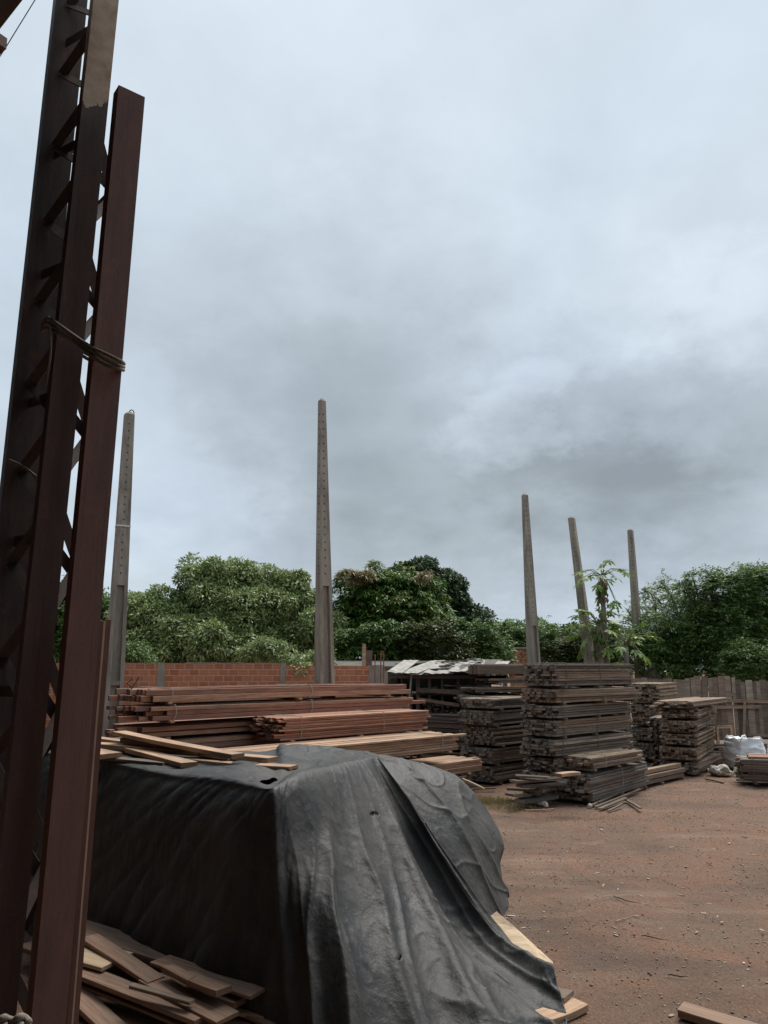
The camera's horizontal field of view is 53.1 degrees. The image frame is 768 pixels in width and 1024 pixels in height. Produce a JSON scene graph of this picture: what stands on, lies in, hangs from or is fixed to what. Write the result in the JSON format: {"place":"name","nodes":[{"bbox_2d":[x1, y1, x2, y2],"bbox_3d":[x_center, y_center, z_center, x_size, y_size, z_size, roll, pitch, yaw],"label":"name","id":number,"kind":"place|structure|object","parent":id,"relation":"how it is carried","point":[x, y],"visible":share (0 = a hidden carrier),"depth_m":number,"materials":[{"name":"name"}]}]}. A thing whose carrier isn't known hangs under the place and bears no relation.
{"place":"outdoors","nodes":[
{"label":"outdoors","id":0,"kind":"place"},
{"bbox_2d":[0,0,767,671],"label":"sky","id":1,"kind":"structure","parent":0,"point":[510,249],"materials":[{"name":"grey"}]},
{"bbox_2d":[16,672,767,1023],"bbox_3d":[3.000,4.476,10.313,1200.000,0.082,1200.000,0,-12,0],"label":"ground","id":2,"kind":"structure","parent":0,"point":[624,842],"depth_m":8.01,"materials":[{"name":"soil"}]},
{"bbox_2d":[0,0,118,1016],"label":"lattice column","id":3,"kind":"structure","parent":2,"relation":"on","point":[44,422],"depth_m":4.45,"materials":[{"name":"brown metal"}]},
{"bbox_2d":[40,316,125,371],"bbox_3d":[-1.727,-0.946,4.392,0.798,0.494,0.262,-5,-13,23],"label":"rope","id":4,"kind":"object","parent":3,"relation":"attached to","point":[85,347],"visible":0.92,"depth_m":4.22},
{"bbox_2d":[66,622,103,1023],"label":"steel strip","id":5,"kind":"object","parent":2,"relation":"on","point":[77,921],"visible":0.78,"depth_m":3.86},
{"bbox_2d":[26,85,144,1023],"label":"steel beam","id":6,"kind":"structure","parent":2,"relation":"on","point":[48,990],"depth_m":3.96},
{"bbox_2d":[72,621,105,1023],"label":"steel strip","id":7,"kind":"object","parent":2,"relation":"on","point":[103,637],"visible":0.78,"depth_m":3.92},
{"bbox_2d":[53,575,128,662],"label":"round tree","id":8,"kind":"object","parent":2,"relation":"on","point":[59,626],"visible":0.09,"depth_m":26.76,"materials":[{"name":"green plant"}]},
{"bbox_2d":[73,620,110,1023],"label":"steel strip","id":9,"kind":"object","parent":2,"relation":"on","point":[92,822],"visible":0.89,"depth_m":3.94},
{"bbox_2d":[102,409,134,737],"bbox_3d":[-5.535,1.804,16.166,0.410,8.332,0.328,7,-14,-31],"label":"concrete pole","id":10,"kind":"object","parent":2,"relation":"on","point":[117,617],"visible":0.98,"depth_m":16.16,"materials":[{"name":"concrete"}]},
{"bbox_2d":[125,641,158,662],"bbox_3d":[-6.184,4.709,18.533,1.314,3.196,0.942,-5,-12,22],"label":"bush","id":11,"kind":"object","parent":2,"relation":"on","point":[133,654],"visible":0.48,"depth_m":18.76,"materials":[{"name":"green plant"}]},
{"bbox_2d":[103,583,241,662],"bbox_3d":[-7.568,4.987,25.389,3.975,5.444,6.213,9,-14,-36],"label":"round tree","id":12,"kind":"object","parent":2,"relation":"on","point":[160,625],"visible":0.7,"depth_m":24.64,"materials":[{"name":"green plant"}]},
{"bbox_2d":[45,662,384,728],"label":"brick wall","id":13,"kind":"structure","parent":2,"relation":"on","point":[192,674],"depth_m":17.46,"materials":[{"name":"brick"}]},
{"bbox_2d":[169,551,290,662],"bbox_3d":[-5.518,4.623,26.598,3.902,6.610,5.545,7,-13,-31],"label":"round tree","id":14,"kind":"object","parent":2,"relation":"on","point":[228,595],"visible":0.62,"depth_m":25.81,"materials":[{"name":"green plant"}]},
{"bbox_2d":[233,635,337,678],"bbox_3d":[-2.385,4.542,18.005,2.578,3.313,1.398,0,-12,0],"label":"bush","id":15,"kind":"object","parent":2,"relation":"on","point":[269,651],"visible":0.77,"depth_m":18.28,"materials":[{"name":"green plant"}]},
{"bbox_2d":[25,737,566,1023],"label":"tarpaulin","id":16,"kind":"object","parent":2,"relation":"on","point":[310,889],"visible":0.78,"depth_m":5.30,"materials":[{"name":"black plastic"}]},
{"bbox_2d":[124,748,197,767],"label":"loose board","id":17,"kind":"object","parent":16,"relation":"on","point":[176,761],"visible":0.96,"depth_m":6.57,"materials":[{"name":"beige wood"}]},
{"bbox_2d":[120,738,229,760],"bbox_3d":[-1.872,2.136,6.950,1.357,0.052,0.152,-3,-11,30],"label":"loose board","id":18,"kind":"object","parent":16,"relation":"on","point":[127,741],"visible":0.43,"depth_m":7.01,"materials":[{"name":"brown wood"}]},
{"bbox_2d":[112,731,244,758],"bbox_3d":[-1.869,2.060,6.825,1.704,0.041,0.146,-5,-12,38],"label":"loose board","id":19,"kind":"object","parent":18,"relation":"on","point":[182,745],"visible":1,"depth_m":6.71,"materials":[{"name":"beige wood"}]},
{"bbox_2d":[101,742,278,762],"bbox_3d":[-1.879,2.157,6.922,2.111,0.045,0.154,-4,-12,25],"label":"loose board","id":20,"kind":"object","parent":16,"relation":"on","point":[246,757],"visible":0.57,"depth_m":6.81,"materials":[{"name":"beige wood"}]},
{"bbox_2d":[249,562,350,663],"bbox_3d":[-3.332,4.904,27.222,3.507,6.326,5.099,4,-12,-20],"label":"round tree","id":21,"kind":"object","parent":2,"relation":"on","point":[297,595],"visible":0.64,"depth_m":26.24,"materials":[{"name":"green plant"}]},
{"bbox_2d":[314,398,334,697],"bbox_3d":[-1.159,1.677,15.878,0.449,8.467,0.336,8,-14,-33],"label":"concrete pole","id":22,"kind":"object","parent":2,"relation":"on","point":[324,670],"visible":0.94,"depth_m":15.89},
{"bbox_2d":[333,619,410,660],"bbox_3d":[-0.562,5.456,24.438,3.191,4.089,1.756,0,-12,0],"label":"bush","id":23,"kind":"object","parent":2,"relation":"on","point":[352,642],"visible":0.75,"depth_m":24.35,"materials":[{"name":"green plant"}]},
{"bbox_2d":[334,659,438,732],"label":"outbuilding","id":24,"kind":"structure","parent":2,"relation":"on","point":[389,664],"depth_m":21.55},
{"bbox_2d":[332,559,462,650],"bbox_3d":[0.450,5.008,28.036,5.622,6.450,5.241,0,-12,0],"label":"mango tree","id":25,"kind":"object","parent":2,"relation":"on","point":[397,596],"visible":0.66,"depth_m":27.14,"materials":[{"name":"green plant"}]},
{"bbox_2d":[334,566,433,587],"bbox_3d":[0.041,4.860,26.273,3.594,5.999,1.367,-3,-12,12],"label":"mango sprout","id":26,"kind":"object","parent":25,"relation":"part of","point":[361,577],"visible":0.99,"depth_m":26.71,"materials":[{"name":"green plant"}]},
{"bbox_2d":[372,617,480,660],"bbox_3d":[1.387,5.426,24.445,3.599,4.148,2.220,0,-12,0],"label":"bush","id":27,"kind":"object","parent":2,"relation":"on","point":[419,640],"visible":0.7,"depth_m":24.27,"materials":[{"name":"green plant"}]},
{"bbox_2d":[358,750,509,915],"bbox_3d":[0.463,3.127,7.537,1.466,1.478,2.379,0,-12,0],"label":"tarpaulin","id":28,"kind":"object","parent":2,"relation":"on","point":[452,810],"visible":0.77,"depth_m":7.13,"materials":[{"name":"black plastic"}]},
{"bbox_2d":[416,750,460,774],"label":"lumber bundle","id":29,"kind":"object","parent":2,"relation":"on","point":[437,754],"visible":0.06,"depth_m":17.50,"materials":[{"name":"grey wood"}]},
{"bbox_2d":[443,733,521,751],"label":"lumber bundle","id":30,"kind":"object","parent":29,"relation":"on","point":[460,742],"visible":0.06,"depth_m":17.16,"materials":[{"name":"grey wood"}]},
{"bbox_2d":[422,713,464,733],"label":"lumber bundle","id":31,"kind":"object","parent":30,"relation":"on","point":[444,722],"visible":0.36,"depth_m":17.63,"materials":[{"name":"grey wood"}]},
{"bbox_2d":[388,555,498,654],"bbox_3d":[2.263,5.192,30.589,4.767,7.065,2.971,0,-12,0],"label":"dark tree","id":32,"kind":"object","parent":2,"relation":"on","point":[457,588],"visible":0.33,"depth_m":30.46,"materials":[{"name":"green plant"}]},
{"bbox_2d":[386,659,519,759],"bbox_3d":[1.700,5.011,19.483,3.314,2.576,3.106,0,-12,0],"label":"lean to","id":33,"kind":"object","parent":2,"relation":"on","point":[417,679],"visible":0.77,"depth_m":18.91,"materials":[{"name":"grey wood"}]},
{"bbox_2d":[457,775,473,791],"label":"lumber bundle","id":34,"kind":"object","parent":2,"relation":"on","point":[464,777],"visible":0.02,"depth_m":14.23,"materials":[{"name":"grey wood"}]},
{"bbox_2d":[410,755,481,774],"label":"lumber bundle","id":35,"kind":"object","parent":34,"relation":"on","point":[457,765],"visible":0.26,"depth_m":14.38,"materials":[{"name":"beige wood"}]},
{"bbox_2d":[218,731,465,756],"bbox_3d":[-0.555,3.912,12.655,5.002,0.332,0.985,11,-16,-44],"label":"lumber bundle","id":36,"kind":"object","parent":35,"relation":"on","point":[404,744],"visible":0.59,"depth_m":12.93,"materials":[{"name":"beige wood"}]},
{"bbox_2d":[248,709,430,741],"bbox_3d":[-0.669,3.801,13.812,3.793,0.410,0.931,11,-16,-44],"label":"lumber bundle","id":37,"kind":"object","parent":36,"relation":"on","point":[284,727],"visible":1,"depth_m":13.22,"materials":[{"name":"red wood"}]},
{"bbox_2d":[106,696,425,722],"bbox_3d":[-1.799,3.542,13.977,6.590,0.276,1.131,11,-16,-44],"label":"lumber bundle","id":38,"kind":"object","parent":37,"relation":"on","point":[166,713],"visible":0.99,"depth_m":12.97,"materials":[{"name":"red wood"}]},
{"bbox_2d":[108,684,410,703],"bbox_3d":[-1.881,3.267,13.958,6.120,0.250,1.045,11,-16,-44],"label":"lumber bundle","id":39,"kind":"object","parent":38,"relation":"on","point":[163,695],"visible":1,"depth_m":13.05,"materials":[{"name":"red wood"}]},
{"bbox_2d":[432,611,522,683],"bbox_3d":[3.062,5.677,26.534,3.603,4.498,2.647,0,-12,0],"label":"bush","id":40,"kind":"object","parent":2,"relation":"on","point":[484,637],"visible":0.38,"depth_m":26.31,"materials":[{"name":"green plant"}]},
{"bbox_2d":[461,760,527,783],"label":"lumber bundle","id":41,"kind":"object","parent":2,"relation":"on","point":[500,773],"visible":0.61,"depth_m":15.62,"materials":[{"name":"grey wood"}]},
{"bbox_2d":[460,743,533,764],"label":"lumber bundle","id":42,"kind":"object","parent":41,"relation":"on","point":[491,755],"visible":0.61,"depth_m":15.73,"materials":[{"name":"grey wood"}]},
{"bbox_2d":[459,724,530,746],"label":"lumber bundle","id":43,"kind":"object","parent":42,"relation":"on","point":[503,735],"visible":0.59,"depth_m":15.83,"materials":[{"name":"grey wood"}]},
{"bbox_2d":[457,708,529,726],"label":"lumber bundle","id":44,"kind":"object","parent":43,"relation":"on","point":[481,717],"visible":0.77,"depth_m":15.88,"materials":[{"name":"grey wood"}]},
{"bbox_2d":[460,696,526,709],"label":"lumber bundle","id":45,"kind":"object","parent":44,"relation":"on","point":[493,703],"visible":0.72,"depth_m":15.99,"materials":[{"name":"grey wood"}]},
{"bbox_2d":[491,911,552,962],"bbox_3d":[0.897,3.446,6.012,0.886,0.321,0.960,0,-12,0],"label":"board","id":46,"kind":"object","parent":2,"relation":"on","point":[515,936],"visible":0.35,"depth_m":6.25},
{"bbox_2d":[485,615,562,685],"bbox_3d":[5.325,6.389,30.237,4.238,4.593,2.590,0,-12,0],"label":"bush","id":47,"kind":"object","parent":2,"relation":"on","point":[519,634],"visible":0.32,"depth_m":30.26,"materials":[{"name":"green plant"}]},
{"bbox_2d":[521,493,540,685],"bbox_3d":[4.753,3.481,24.397,0.433,8.340,0.346,7,-13,-29],"label":"concrete pole","id":48,"kind":"object","parent":2,"relation":"on","point":[532,643],"visible":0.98,"depth_m":24.49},
{"bbox_2d":[520,769,563,800],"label":"lumber bundle","id":49,"kind":"object","parent":2,"relation":"on","point":[531,772],"visible":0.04,"depth_m":14.03,"materials":[{"name":"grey wood"}]},
{"bbox_2d":[523,748,642,771],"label":"lumber bundle","id":50,"kind":"object","parent":49,"relation":"on","point":[542,763],"visible":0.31,"depth_m":14.08,"materials":[{"name":"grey wood"}]},
{"bbox_2d":[520,731,633,757],"bbox_3d":[3.841,4.488,14.956,2.978,0.344,0.905,11,-16,-42],"label":"lumber bundle","id":51,"kind":"object","parent":50,"relation":"on","point":[551,746],"visible":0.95,"depth_m":14.32,"materials":[{"name":"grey wood"}]},
{"bbox_2d":[520,713,632,737],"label":"lumber bundle","id":52,"kind":"object","parent":51,"relation":"on","point":[555,728],"visible":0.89,"depth_m":14.38,"materials":[{"name":"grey wood"}]},
{"bbox_2d":[519,700,630,719],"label":"lumber bundle","id":53,"kind":"object","parent":52,"relation":"on","point":[559,711],"visible":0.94,"depth_m":14.46,"materials":[{"name":"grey wood"}]},
{"bbox_2d":[520,686,641,704],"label":"lumber bundle","id":54,"kind":"object","parent":53,"relation":"on","point":[539,695],"visible":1,"depth_m":14.50,"materials":[{"name":"brown wood"}]},
{"bbox_2d":[522,663,634,687],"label":"lumber bundle","id":55,"kind":"object","parent":54,"relation":"on","point":[565,675],"visible":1,"depth_m":14.61,"materials":[{"name":"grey wood"}]},
{"bbox_2d":[555,748,644,770],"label":"lumber bundle","id":56,"kind":"object","parent":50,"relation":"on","point":[596,759],"visible":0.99,"depth_m":13.93,"materials":[{"name":"brown wood"}]},
{"bbox_2d":[536,997,587,1023],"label":"loose board","id":57,"kind":"object","parent":2,"relation":"on","point":[575,1008],"visible":0.74,"depth_m":5.17,"materials":[{"name":"beige wood"}]},
{"bbox_2d":[568,516,593,662],"bbox_3d":[7.216,4.166,27.243,0.824,8.137,0.670,-7,-13,29],"label":"concrete pole","id":58,"kind":"object","parent":2,"relation":"on","point":[582,604],"visible":0.55,"depth_m":27.38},
{"bbox_2d":[400,760,767,1021],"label":"pebbles","id":59,"kind":"object","parent":2,"relation":"on","point":[649,973],"visible":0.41,"depth_m":8.33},
{"bbox_2d":[540,621,642,677],"bbox_3d":[7.952,6.360,29.319,4.665,4.274,2.357,0,-12,0],"label":"bush","id":60,"kind":"object","parent":2,"relation":"on","point":[563,652],"visible":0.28,"depth_m":29.16,"materials":[{"name":"green plant"}]},
{"bbox_2d":[550,761,648,803],"bbox_3d":[4.122,5.037,14.497,0.950,0.493,2.920,-10,-15,39],"label":"lumber bundle","id":61,"kind":"object","parent":2,"relation":"on","point":[593,786],"visible":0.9,"depth_m":13.74,"materials":[{"name":"grey wood"}]},
{"bbox_2d":[564,602,635,700],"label":"papaya tree","id":62,"kind":"object","parent":2,"relation":"on","point":[599,646],"visible":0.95,"depth_m":25.66,"materials":[{"name":"green plant"}]},
{"bbox_2d":[572,560,632,730],"bbox_3d":[7.477,4.720,26.159,1.974,6.219,1.895,9,-15,-37],"label":"papaya tree","id":63,"kind":"object","parent":2,"relation":"on","point":[601,588],"visible":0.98,"depth_m":26.39,"materials":[{"name":"green plant"}]},
{"bbox_2d":[468,764,767,1016],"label":"wood chips","id":64,"kind":"object","parent":2,"relation":"on","point":[670,1015],"visible":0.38,"depth_m":7.82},
{"bbox_2d":[601,620,659,731],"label":"papaya tree","id":65,"kind":"object","parent":2,"relation":"on","point":[625,648],"visible":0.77,"depth_m":25.41,"materials":[{"name":"green plant"}]},
{"bbox_2d":[627,529,644,677],"bbox_3d":[9.318,4.494,28.171,0.378,7.865,0.472,-7,-13,29],"label":"concrete pole","id":66,"kind":"object","parent":2,"relation":"on","point":[635,603],"visible":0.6,"depth_m":28.39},
{"bbox_2d":[630,741,654,759],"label":"lumber bundle","id":67,"kind":"object","parent":2,"relation":"on","point":[647,753],"visible":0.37,"depth_m":19.36,"materials":[{"name":"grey wood"}]},
{"bbox_2d":[629,725,653,741],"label":"lumber bundle","id":68,"kind":"object","parent":67,"relation":"on","point":[640,732],"visible":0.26,"depth_m":19.56,"materials":[{"name":"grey wood"}]},
{"bbox_2d":[629,703,662,725],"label":"lumber bundle","id":69,"kind":"object","parent":68,"relation":"on","point":[642,713],"visible":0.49,"depth_m":19.60,"materials":[{"name":"brown wood"}]},
{"bbox_2d":[628,682,677,702],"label":"lumber bundle","id":70,"kind":"object","parent":69,"relation":"on","point":[652,692],"visible":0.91,"depth_m":19.72,"materials":[{"name":"brown wood"}]},
{"bbox_2d":[617,578,701,670],"bbox_3d":[10.620,5.409,29.077,3.615,6.034,2.125,0,-12,0],"label":"feathery tree","id":71,"kind":"object","parent":2,"relation":"on","point":[654,607],"visible":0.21,"depth_m":29.28,"materials":[{"name":"green plant"}]},
{"bbox_2d":[636,763,685,788],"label":"lumber bundle","id":72,"kind":"object","parent":2,"relation":"on","point":[659,774],"visible":0.46,"depth_m":15.80,"materials":[{"name":"brown wood"}]},
{"bbox_2d":[609,585,741,681],"bbox_3d":[10.586,5.324,27.525,5.079,5.593,3.345,0,-12,0],"label":"feathery tree","id":73,"kind":"object","parent":2,"relation":"on","point":[660,653],"visible":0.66,"depth_m":27.01,"materials":[{"name":"green plant"}]},
{"bbox_2d":[660,753,725,775],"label":"lumber bundle","id":74,"kind":"object","parent":2,"relation":"on","point":[696,767],"visible":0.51,"depth_m":17.21,"materials":[{"name":"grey wood"}]},
{"bbox_2d":[659,738,715,761],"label":"lumber bundle","id":75,"kind":"object","parent":74,"relation":"on","point":[682,752],"visible":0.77,"depth_m":17.13,"materials":[{"name":"brown wood"}]},
{"bbox_2d":[659,726,715,745],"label":"lumber bundle","id":76,"kind":"object","parent":75,"relation":"on","point":[685,739],"visible":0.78,"depth_m":17.25,"materials":[{"name":"brown wood"}]},
{"bbox_2d":[660,715,714,732],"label":"lumber bundle","id":77,"kind":"object","parent":76,"relation":"on","point":[681,725],"visible":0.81,"depth_m":17.26,"materials":[{"name":"brown wood"}]},
{"bbox_2d":[660,705,715,718],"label":"lumber bundle","id":78,"kind":"object","parent":77,"relation":"on","point":[685,713],"visible":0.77,"depth_m":17.42,"materials":[{"name":"brown wood"}]},
{"bbox_2d":[649,697,727,709],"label":"lumber bundle","id":79,"kind":"object","parent":78,"relation":"on","point":[692,703],"visible":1,"depth_m":17.58,"materials":[{"name":"brown wood"}]},
{"bbox_2d":[631,676,767,739],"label":"plank fence","id":80,"kind":"object","parent":2,"relation":"on","point":[749,705],"visible":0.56,"depth_m":22.23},
{"bbox_2d":[638,562,767,673],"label":"feathery tree","id":81,"kind":"object","parent":2,"relation":"on","point":[666,588],"visible":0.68,"depth_m":27.28,"materials":[{"name":"green plant"}]},
{"bbox_2d":[677,1001,757,1023],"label":"loose board","id":82,"kind":"object","parent":2,"relation":"on","point":[693,1013],"visible":1,"depth_m":5.06,"materials":[{"name":"brown wood"}]},
{"bbox_2d":[670,561,767,698],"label":"feathery tree","id":83,"kind":"object","parent":2,"relation":"on","point":[754,623],"visible":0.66,"depth_m":26.71,"materials":[{"name":"green plant"}]},
{"bbox_2d":[714,636,767,690],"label":"bush","id":84,"kind":"object","parent":2,"relation":"on","point":[732,655],"visible":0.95,"depth_m":24.44,"materials":[{"name":"green plant"}]},
{"bbox_2d":[723,735,765,768],"bbox_3d":[8.473,5.647,18.042,0.812,0.753,0.818,2,-12,-11],"label":"bulk bag","id":85,"kind":"object","parent":2,"relation":"on","point":[734,746],"visible":0.69,"depth_m":17.83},
{"bbox_2d":[733,755,767,784],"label":"lumber bundle","id":86,"kind":"object","parent":2,"relation":"on","point":[755,771],"visible":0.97,"depth_m":15.41,"materials":[{"name":"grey wood"}]},
{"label":"lumber bundle","id":87,"kind":"object","parent":2,"relation":"on","visible":0},
{"bbox_2d":[167,731,404,747],"bbox_3d":[-2.014,4.118,13.834,6.022,0.370,1.117,11,-16,-44],"label":"lumber bundle","id":88,"kind":"object","parent":87,"relation":"on","point":[230,739],"visible":0.16,"depth_m":12.81,"materials":[{"name":"red wood"}]},
{"bbox_2d":[105,716,256,738],"bbox_3d":[-2.031,3.824,13.930,1.113,0.211,6.281,-11,-16,44],"label":"lumber bundle","id":89,"kind":"object","parent":88,"relation":"on","point":[164,730],"visible":0.4,"depth_m":12.36,"materials":[{"name":"red wood"}]},
{"bbox_2d":[477,782,737,882],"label":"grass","id":90,"kind":"structure","parent":0,"point":[486,801],"depth_m":13.29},
{"label":"loose board","id":91,"kind":"object","parent":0,"visible":0},
{"bbox_2d":[78,1014,88,1023],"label":"loose board","id":92,"kind":"object","parent":91,"relation":"on","point":[82,1020],"visible":0.06,"depth_m":4.69,"materials":[{"name":"brown wood"}]},
{"bbox_2d":[79,987,125,1023],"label":"loose board","id":93,"kind":"object","parent":92,"relation":"on","point":[93,1009],"visible":0.57,"depth_m":4.69,"materials":[{"name":"brown wood"}]},
{"bbox_2d":[81,982,186,1023],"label":"loose board","id":94,"kind":"object","parent":93,"relation":"on","point":[133,1005],"visible":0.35,"depth_m":4.71,"materials":[{"name":"brown wood"}]},
{"bbox_2d":[82,967,203,1023],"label":"loose board","id":95,"kind":"object","parent":94,"relation":"on","point":[111,983],"visible":0.59,"depth_m":4.72,"materials":[{"name":"brown wood"}]},
{"bbox_2d":[138,972,238,1023],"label":"loose board","id":96,"kind":"object","parent":95,"relation":"on","point":[206,1008],"visible":0.78,"depth_m":4.61,"materials":[{"name":"brown wood"}]},
{"bbox_2d":[85,934,164,983],"bbox_3d":[-1.763,2.989,5.143,0.865,0.030,0.130,-3,-11,41],"label":"loose board","id":97,"kind":"object","parent":96,"relation":"on","point":[126,962],"visible":0.93,"depth_m":5.10,"materials":[{"name":"brown wood"}]},
{"bbox_2d":[85,920,165,961],"bbox_3d":[-1.888,3.133,5.595,1.647,0.032,0.238,-7,-13,33],"label":"loose board","id":98,"kind":"object","parent":97,"relation":"on","point":[121,939],"visible":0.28,"depth_m":5.57,"materials":[{"name":"brown wood"}]},
{"bbox_2d":[129,982,194,1004],"bbox_3d":[-1.341,2.897,4.619,0.448,0.020,0.051,0,-11,22],"label":"loose board","id":99,"kind":"object","parent":96,"relation":"on","point":[161,993],"visible":1,"depth_m":4.60,"materials":[{"name":"brown wood"}]},
{"bbox_2d":[150,955,264,999],"bbox_3d":[-1.127,2.953,4.887,0.872,0.024,0.172,-5,-12,32],"label":"loose board","id":100,"kind":"object","parent":96,"relation":"on","point":[246,990],"visible":0.66,"depth_m":4.83,"materials":[{"name":"brown wood"}]},
{"bbox_2d":[179,969,231,996],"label":"loose board","id":101,"kind":"object","parent":100,"relation":"on","point":[200,982],"visible":0.96,"depth_m":4.65,"materials":[{"name":"brown wood"}]},
{"bbox_2d":[93,993,209,1023],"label":"loose board","id":102,"kind":"object","parent":92,"relation":"on","point":[126,1015],"visible":0.06,"depth_m":4.76,"materials":[{"name":"brown wood"}]},
{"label":"lumber bundle","id":103,"kind":"object","parent":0,"visible":0},
{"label":"lumber bundle","id":104,"kind":"object","parent":103,"relation":"on","visible":0},
{"bbox_2d":[453,694,519,701],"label":"lumber bundle","id":105,"kind":"object","parent":104,"relation":"on","point":[458,697],"visible":0.22,"depth_m":17.72,"materials":[{"name":"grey wood"}]},
{"bbox_2d":[459,686,535,693],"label":"lumber bundle","id":106,"kind":"object","parent":105,"relation":"on","point":[511,689],"visible":0.62,"depth_m":17.66,"materials":[{"name":"brown wood"}]},
{"bbox_2d":[474,678,526,684],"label":"lumber bundle","id":107,"kind":"object","parent":106,"relation":"on","point":[495,681],"visible":0.38,"depth_m":17.67,"materials":[{"name":"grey wood"}]},
{"bbox_2d":[468,664,575,675],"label":"lumber bundle","id":108,"kind":"object","parent":107,"relation":"on","point":[487,669],"visible":0.51,"depth_m":17.71,"materials":[{"name":"brown wood"}]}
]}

